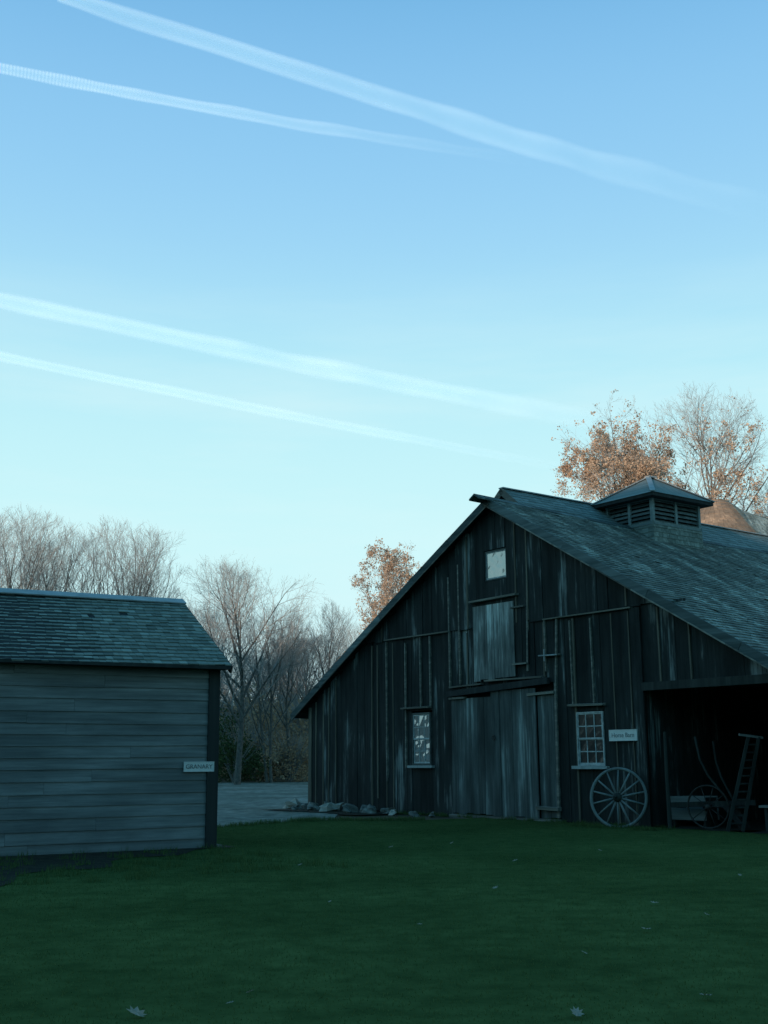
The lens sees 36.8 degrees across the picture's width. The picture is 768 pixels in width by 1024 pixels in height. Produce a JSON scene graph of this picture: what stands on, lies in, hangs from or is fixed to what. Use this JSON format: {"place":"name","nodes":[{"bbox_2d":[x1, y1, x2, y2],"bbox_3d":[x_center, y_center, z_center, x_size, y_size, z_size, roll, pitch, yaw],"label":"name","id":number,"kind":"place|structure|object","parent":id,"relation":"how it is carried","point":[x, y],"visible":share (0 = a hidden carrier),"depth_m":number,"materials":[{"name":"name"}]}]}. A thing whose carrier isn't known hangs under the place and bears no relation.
{"place":"outdoors","nodes":[
{"label":"outdoors","id":0,"kind":"place"},
{"bbox_2d":[0,810,767,1023],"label":"lawn","id":1,"kind":"structure","parent":0,"point":[484,1000],"depth_m":10.39,"materials":[{"name":"green plant"}]},
{"bbox_2d":[0,845,229,885],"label":"soil strip","id":2,"kind":"object","parent":1,"relation":"on","point":[102,859],"visible":0.71,"depth_m":18.44,"materials":[{"name":"brown soil"}]},
{"bbox_2d":[127,1006,146,1016],"bbox_3d":[-1.568,3.166,7.322,0.147,0.016,0.112,24,2,-13],"label":"fallen leaf","id":3,"kind":"object","parent":1,"relation":"on","point":[135,1011],"visible":1,"depth_m":7.33,"materials":[{"name":"grey plant"}]},
{"bbox_2d":[571,1006,583,1015],"bbox_3d":[1.194,3.084,7.134,0.096,0.014,0.126,16,8,15],"label":"fallen leaf","id":4,"kind":"object","parent":1,"relation":"on","point":[576,1011],"visible":1,"depth_m":7.13,"materials":[{"name":"brown plant"}]},
{"bbox_2d":[0,0,767,699],"label":"sky","id":5,"kind":"structure","parent":0,"point":[291,286],"materials":[{"name":"blue"}]},
{"bbox_2d":[218,772,767,833],"bbox_3d":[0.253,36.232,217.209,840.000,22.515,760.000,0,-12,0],"label":"ground","id":6,"kind":"structure","parent":0,"point":[278,779],"depth_m":32.51,"materials":[{"name":"brown soil"}]},
{"bbox_2d":[0,526,74,589],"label":"bare tree","id":7,"kind":"object","parent":6,"relation":"on","point":[23,576],"visible":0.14,"depth_m":91.68,"materials":[{"name":"grey plant"}]},
{"bbox_2d":[0,505,97,592],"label":"bare tree","id":8,"kind":"object","parent":6,"relation":"on","point":[11,572],"visible":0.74,"depth_m":83.99,"materials":[{"name":"grey plant"}]},
{"bbox_2d":[8,527,118,593],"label":"bare tree","id":9,"kind":"object","parent":6,"relation":"on","point":[64,570],"visible":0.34,"depth_m":86.64,"materials":[{"name":"grey plant"}]},
{"bbox_2d":[29,516,187,598],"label":"bare tree","id":10,"kind":"object","parent":6,"relation":"on","point":[139,586],"visible":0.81,"depth_m":86.17,"materials":[{"name":"grey plant"}]},
{"bbox_2d":[0,588,232,855],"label":"shed","id":11,"kind":"structure","parent":6,"relation":"on","point":[109,713],"depth_m":20.63,"materials":[{"name":"grey wood"}]},
{"bbox_2d":[183,762,213,771],"bbox_3d":[-3.386,4.660,21.135,0.580,0.180,0.032,6,-14,-28],"label":"sign","id":12,"kind":"object","parent":11,"relation":"attached to","point":[198,766],"visible":1,"depth_m":21.12,"materials":[{"name":"paint"}]},
{"bbox_2d":[108,551,192,604],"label":"bare tree","id":13,"kind":"object","parent":6,"relation":"on","point":[150,589],"visible":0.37,"depth_m":88.57,"materials":[{"name":"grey plant"}]},
{"bbox_2d":[190,602,257,707],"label":"bare tree","id":14,"kind":"object","parent":6,"relation":"on","point":[214,619],"visible":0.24,"depth_m":95.79,"materials":[{"name":"grey plant"}]},
{"bbox_2d":[220,671,237,713],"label":"bare tree","id":15,"kind":"object","parent":6,"relation":"on","point":[226,692],"visible":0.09,"depth_m":108.07,"materials":[{"name":"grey plant"}]},
{"bbox_2d":[221,697,239,720],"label":"brush shrub","id":16,"kind":"object","parent":6,"relation":"on","point":[226,707],"visible":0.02,"depth_m":106.02,"materials":[{"name":"brown plant"}]},
{"bbox_2d":[136,553,327,784],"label":"bare tree","id":17,"kind":"object","parent":6,"relation":"on","point":[229,600],"visible":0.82,"depth_m":73.36,"materials":[{"name":"grey plant"}]},
{"bbox_2d":[219,705,250,777],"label":"evergreen shrub","id":18,"kind":"object","parent":6,"relation":"on","point":[227,725],"visible":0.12,"depth_m":84.11,"materials":[{"name":"green plant"}]},
{"bbox_2d":[220,694,251,725],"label":"brush shrub","id":19,"kind":"object","parent":6,"relation":"on","point":[229,710],"depth_m":98.54,"materials":[{"name":"brown plant"}]},
{"bbox_2d":[219,703,269,772],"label":"brush shrub","id":20,"kind":"object","parent":6,"relation":"on","point":[244,723],"visible":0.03,"depth_m":90.97,"materials":[{"name":"brown plant"}]},
{"bbox_2d":[218,726,271,782],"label":"evergreen shrub","id":21,"kind":"object","parent":6,"relation":"on","point":[228,759],"visible":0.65,"depth_m":76.87,"materials":[{"name":"green plant"}]},
{"bbox_2d":[222,656,278,715],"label":"bare tree","id":22,"kind":"object","parent":6,"relation":"on","point":[253,679],"visible":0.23,"depth_m":103.93,"materials":[{"name":"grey plant"}]},
{"bbox_2d":[227,744,281,779],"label":"evergreen shrub","id":23,"kind":"object","parent":6,"relation":"on","point":[253,769],"visible":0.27,"depth_m":79.92,"materials":[{"name":"green plant"}]},
{"bbox_2d":[221,650,288,704],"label":"bare tree","id":24,"kind":"object","parent":6,"relation":"on","point":[243,670],"visible":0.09,"depth_m":121.74,"materials":[{"name":"grey plant"}]},
{"bbox_2d":[219,713,295,778],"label":"brush shrub","id":25,"kind":"object","parent":6,"relation":"on","point":[254,740],"visible":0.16,"depth_m":81.96,"materials":[{"name":"brown plant"}]},
{"bbox_2d":[220,678,299,729],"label":"brush shrub","id":26,"kind":"object","parent":6,"relation":"on","point":[236,709],"visible":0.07,"depth_m":97.10,"materials":[{"name":"brown plant"}]},
{"bbox_2d":[235,681,300,730],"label":"brush shrub","id":27,"kind":"object","parent":6,"relation":"on","point":[258,709],"visible":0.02,"depth_m":98.04,"materials":[{"name":"brown plant"}]},
{"bbox_2d":[227,600,314,782],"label":"bare tree","id":28,"kind":"object","parent":6,"relation":"on","point":[260,722],"visible":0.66,"depth_m":77.24,"materials":[{"name":"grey plant"}]},
{"bbox_2d":[233,675,308,773],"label":"brush shrub","id":29,"kind":"object","parent":6,"relation":"on","point":[298,723],"visible":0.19,"depth_m":86.47,"materials":[{"name":"brown plant"}]},
{"bbox_2d":[244,714,307,774],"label":"brush shrub","id":30,"kind":"object","parent":6,"relation":"on","point":[265,724],"visible":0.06,"depth_m":85.86,"materials":[{"name":"brown plant"}]},
{"bbox_2d":[217,782,336,825],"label":"gravel yard","id":31,"kind":"structure","parent":6,"relation":"on","point":[243,802],"depth_m":43.71,"materials":[{"name":"grey gravel"}]},
{"bbox_2d":[253,720,307,781],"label":"brush shrub","id":32,"kind":"object","parent":6,"relation":"on","point":[298,755],"visible":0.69,"depth_m":78.67,"materials":[{"name":"brown plant"}]},
{"bbox_2d":[250,638,311,712],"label":"bare tree","id":33,"kind":"object","parent":6,"relation":"on","point":[279,674],"visible":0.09,"depth_m":104.46,"materials":[{"name":"grey plant"}]},
{"bbox_2d":[256,611,328,781],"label":"bare tree","id":34,"kind":"object","parent":6,"relation":"on","point":[286,697],"visible":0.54,"depth_m":79.26,"materials":[{"name":"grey plant"}]},
{"bbox_2d":[259,632,342,710],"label":"bare tree","id":35,"kind":"object","parent":6,"relation":"on","point":[294,673],"visible":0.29,"depth_m":96.92,"materials":[{"name":"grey plant"}]},
{"bbox_2d":[266,633,345,699],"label":"bare tree","id":36,"kind":"object","parent":6,"relation":"on","point":[309,666],"visible":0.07,"depth_m":112.27,"materials":[{"name":"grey plant"}]},
{"bbox_2d":[293,597,360,700],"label":"bare tree","id":37,"kind":"object","parent":6,"relation":"on","point":[332,633],"visible":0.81,"depth_m":81.38,"materials":[{"name":"grey plant"}]},
{"bbox_2d":[262,808,397,814],"bbox_3d":[-1.545,9.056,34.967,2.103,0.001,5.200,8,-15,-35],"label":"soil strip","id":38,"kind":"object","parent":6,"relation":"on","point":[340,812],"visible":0.52,"depth_m":34.11,"materials":[{"name":"brown soil"}]},
{"bbox_2d":[282,798,299,808],"bbox_3d":[-2.936,9.465,37.185,0.530,0.453,0.882,16,-26,-34],"label":"stone","id":39,"kind":"object","parent":38,"relation":"on","point":[291,803],"visible":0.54,"depth_m":37.00,"materials":[{"name":"grey stone"}]},
{"bbox_2d":[299,803,307,808],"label":"stone","id":40,"kind":"object","parent":38,"relation":"on","point":[303,805],"visible":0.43,"depth_m":36.69,"materials":[{"name":"grey stone"}]},
{"bbox_2d":[307,802,319,809],"bbox_3d":[-2.158,9.267,36.206,0.494,0.373,0.429,0,-12,-1],"label":"stone","id":41,"kind":"object","parent":38,"relation":"on","point":[315,805],"visible":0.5,"depth_m":36.11,"materials":[{"name":"grey stone"}]},
{"bbox_2d":[319,802,343,811],"bbox_3d":[-1.636,8.992,35.017,0.580,0.370,0.725,-6,-13,24],"label":"stone","id":42,"kind":"object","parent":38,"relation":"on","point":[327,807],"visible":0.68,"depth_m":34.93,"materials":[{"name":"grey stone"}]},
{"bbox_2d":[342,803,357,812],"bbox_3d":[-1.039,8.861,34.165,0.506,0.420,0.707,10,-8,-18],"label":"stone","id":43,"kind":"object","parent":38,"relation":"on","point":[348,808],"visible":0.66,"depth_m":34.08,"materials":[{"name":"grey stone"}]},
{"bbox_2d":[361,804,376,814],"bbox_3d":[-0.428,8.706,33.596,0.589,0.414,0.427,-8,-14,31],"label":"stone","id":44,"kind":"object","parent":38,"relation":"on","point":[370,809],"visible":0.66,"depth_m":33.44,"materials":[{"name":"grey stone"}]},
{"bbox_2d":[380,807,396,814],"bbox_3d":[0.122,8.657,33.269,0.494,0.315,0.328,-3,-12,10],"label":"stone","id":45,"kind":"object","parent":38,"relation":"on","point":[385,811],"visible":0.54,"depth_m":33.23,"materials":[{"name":"grey stone"}]},
{"bbox_2d":[317,622,362,677],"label":"bare tree","id":46,"kind":"object","parent":6,"relation":"on","point":[355,635],"visible":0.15,"depth_m":95.51,"materials":[{"name":"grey plant"}]},
{"bbox_2d":[338,536,421,658],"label":"golden tree","id":47,"kind":"object","parent":6,"relation":"on","point":[389,568],"visible":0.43,"depth_m":74.88,"materials":[{"name":"orange plant"}]},
{"bbox_2d":[388,809,396,815],"bbox_3d":[0.245,8.540,32.731,0.245,0.223,0.374,7,-18,-7],"label":"stone","id":48,"kind":"object","parent":6,"relation":"on","point":[392,812],"visible":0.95,"depth_m":32.64,"materials":[{"name":"grey stone"}]},
{"bbox_2d":[408,811,419,816],"bbox_3d":[0.838,8.425,32.216,0.414,0.193,0.214,4,-9,41],"label":"stone","id":49,"kind":"object","parent":6,"relation":"on","point":[413,813],"visible":0.75,"depth_m":32.16,"materials":[{"name":"grey stone"}]},
{"bbox_2d":[290,475,767,826],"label":"barn","id":50,"kind":"structure","parent":6,"relation":"on","point":[517,653],"depth_m":30.24,"materials":[{"name":"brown wood"}]},
{"bbox_2d":[407,712,434,767],"bbox_3d":[1.060,6.531,33.062,0.171,1.552,1.140,8,-15,-35],"label":"window","id":51,"kind":"structure","parent":50,"relation":"in","point":[422,739],"depth_m":33.05,"materials":[{"name":"white glass"}]},
{"bbox_2d":[451,697,493,814],"bbox_3d":[2.394,6.587,31.222,0.063,3.088,1.664,8,-15,-35],"label":"door","id":52,"kind":"structure","parent":50,"relation":"in","point":[471,717],"depth_m":31.18,"materials":[{"name":"grey wood"}]},
{"bbox_2d":[473,601,515,681],"bbox_3d":[2.953,3.487,31.002,0.067,2.042,1.634,8,-15,-35],"label":"loft door","id":53,"kind":"structure","parent":50,"relation":"in","point":[493,624],"depth_m":30.96,"materials":[{"name":"grey wood"}]},
{"bbox_2d":[485,548,505,581],"bbox_3d":[3.063,1.433,31.387,0.080,0.820,0.880,8,-15,-35],"label":"window","id":54,"kind":"structure","parent":50,"relation":"in","point":[495,560],"depth_m":31.41,"materials":[{"name":"grey glass"}]},
{"bbox_2d":[490,688,539,817],"bbox_3d":[3.372,6.244,29.855,0.100,3.278,1.715,8,-15,-35],"label":"door","id":55,"kind":"structure","parent":50,"relation":"in","point":[515,771],"depth_m":29.83,"materials":[{"name":"wood"}]},
{"bbox_2d":[515,607,529,664],"bbox_3d":[3.614,3.243,30.178,0.065,1.475,0.475,8,-15,-35],"label":"wall board","id":56,"kind":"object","parent":50,"relation":"in","point":[520,627],"depth_m":30.17,"materials":[{"name":"wood"}]},
{"bbox_2d":[537,694,556,818],"bbox_3d":[4.129,6.091,28.933,0.062,3.090,0.633,8,-15,-35],"label":"door panel","id":57,"kind":"structure","parent":50,"relation":"in","point":[546,710],"depth_m":28.93,"materials":[{"name":"grey wood"}]},
{"bbox_2d":[571,711,609,768],"bbox_3d":[4.966,5.502,27.845,0.172,1.356,1.151,8,-15,-35],"label":"window","id":58,"kind":"structure","parent":50,"relation":"in","point":[591,753],"depth_m":27.85,"materials":[{"name":"white paint"}]},
{"bbox_2d":[609,729,637,740],"bbox_3d":[5.585,5.214,26.978,0.031,0.260,0.860,8,-15,-35],"label":"sign","id":59,"kind":"object","parent":50,"relation":"attached to","point":[625,735],"visible":1,"depth_m":26.95,"materials":[{"name":"paint"}]},
{"bbox_2d":[589,767,648,826],"bbox_3d":[5.321,6.498,26.279,1.398,1.398,0.350,-7,-21,30],"label":"wagon wheel","id":60,"kind":"object","parent":6,"relation":"on","point":[618,796],"visible":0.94,"depth_m":26.27,"materials":[{"name":"grey wood"}]},
{"bbox_2d":[550,389,689,501],"bbox_3d":[12.243,3.976,58.613,6.730,20.015,7.582,-8,-14,31],"label":"oak tree","id":61,"kind":"object","parent":6,"relation":"on","point":[630,465],"visible":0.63,"depth_m":59.47,"materials":[{"name":"orange plant"}]},
{"bbox_2d":[663,732,672,828],"bbox_3d":[6.363,6.009,25.932,0.098,2.121,0.093,0,-12,0],"label":"post","id":62,"kind":"object","parent":6,"relation":"on","point":[668,802],"visible":0.88,"depth_m":25.89,"materials":[{"name":"brown wood"}]},
{"bbox_2d":[637,381,767,517],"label":"maple tree","id":63,"kind":"object","parent":6,"relation":"on","point":[718,476],"visible":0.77,"depth_m":61.22,"materials":[{"name":"orange plant"}]},
{"bbox_2d":[700,499,767,534],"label":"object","id":64,"kind":"structure","parent":6,"relation":"on","point":[723,513],"depth_m":48.03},
{"bbox_2d":[734,467,767,516],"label":"bare tree","id":65,"kind":"object","parent":6,"relation":"on","point":[761,491],"visible":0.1,"depth_m":65.27,"materials":[{"name":"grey plant"}]},
{"bbox_2d":[672,820,767,833],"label":"barn floor","id":66,"kind":"structure","parent":0,"point":[757,825],"depth_m":25.71,"materials":[{"name":"soil"}]},
{"bbox_2d":[670,796,719,826],"bbox_3d":[7.064,6.805,26.263,0.539,0.689,0.938,10,-16,-40],"label":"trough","id":67,"kind":"object","parent":66,"relation":"on","point":[680,816],"visible":0.64,"depth_m":26.07,"materials":[{"name":"grey wood"}]},
{"bbox_2d":[671,736,756,828],"bbox_3d":[7.341,6.018,25.735,1.905,2.006,0.786,-8,-14,33],"label":"horse plough","id":68,"kind":"object","parent":66,"relation":"on","point":[725,805],"visible":0.95,"depth_m":25.44,"materials":[{"name":"brown wood"}]},
{"bbox_2d":[726,733,762,831],"bbox_3d":[7.729,5.790,24.742,0.946,2.055,0.155,0,-12,0],"label":"ladder","id":69,"kind":"object","parent":66,"relation":"on","point":[738,784],"visible":0.98,"depth_m":24.73,"materials":[{"name":"brown wood"}]},
{"bbox_2d":[759,805,767,831],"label":"bench","id":70,"kind":"object","parent":66,"relation":"on","point":[765,807],"visible":0.91,"depth_m":24.18,"materials":[{"name":"grey wood"}]}
]}

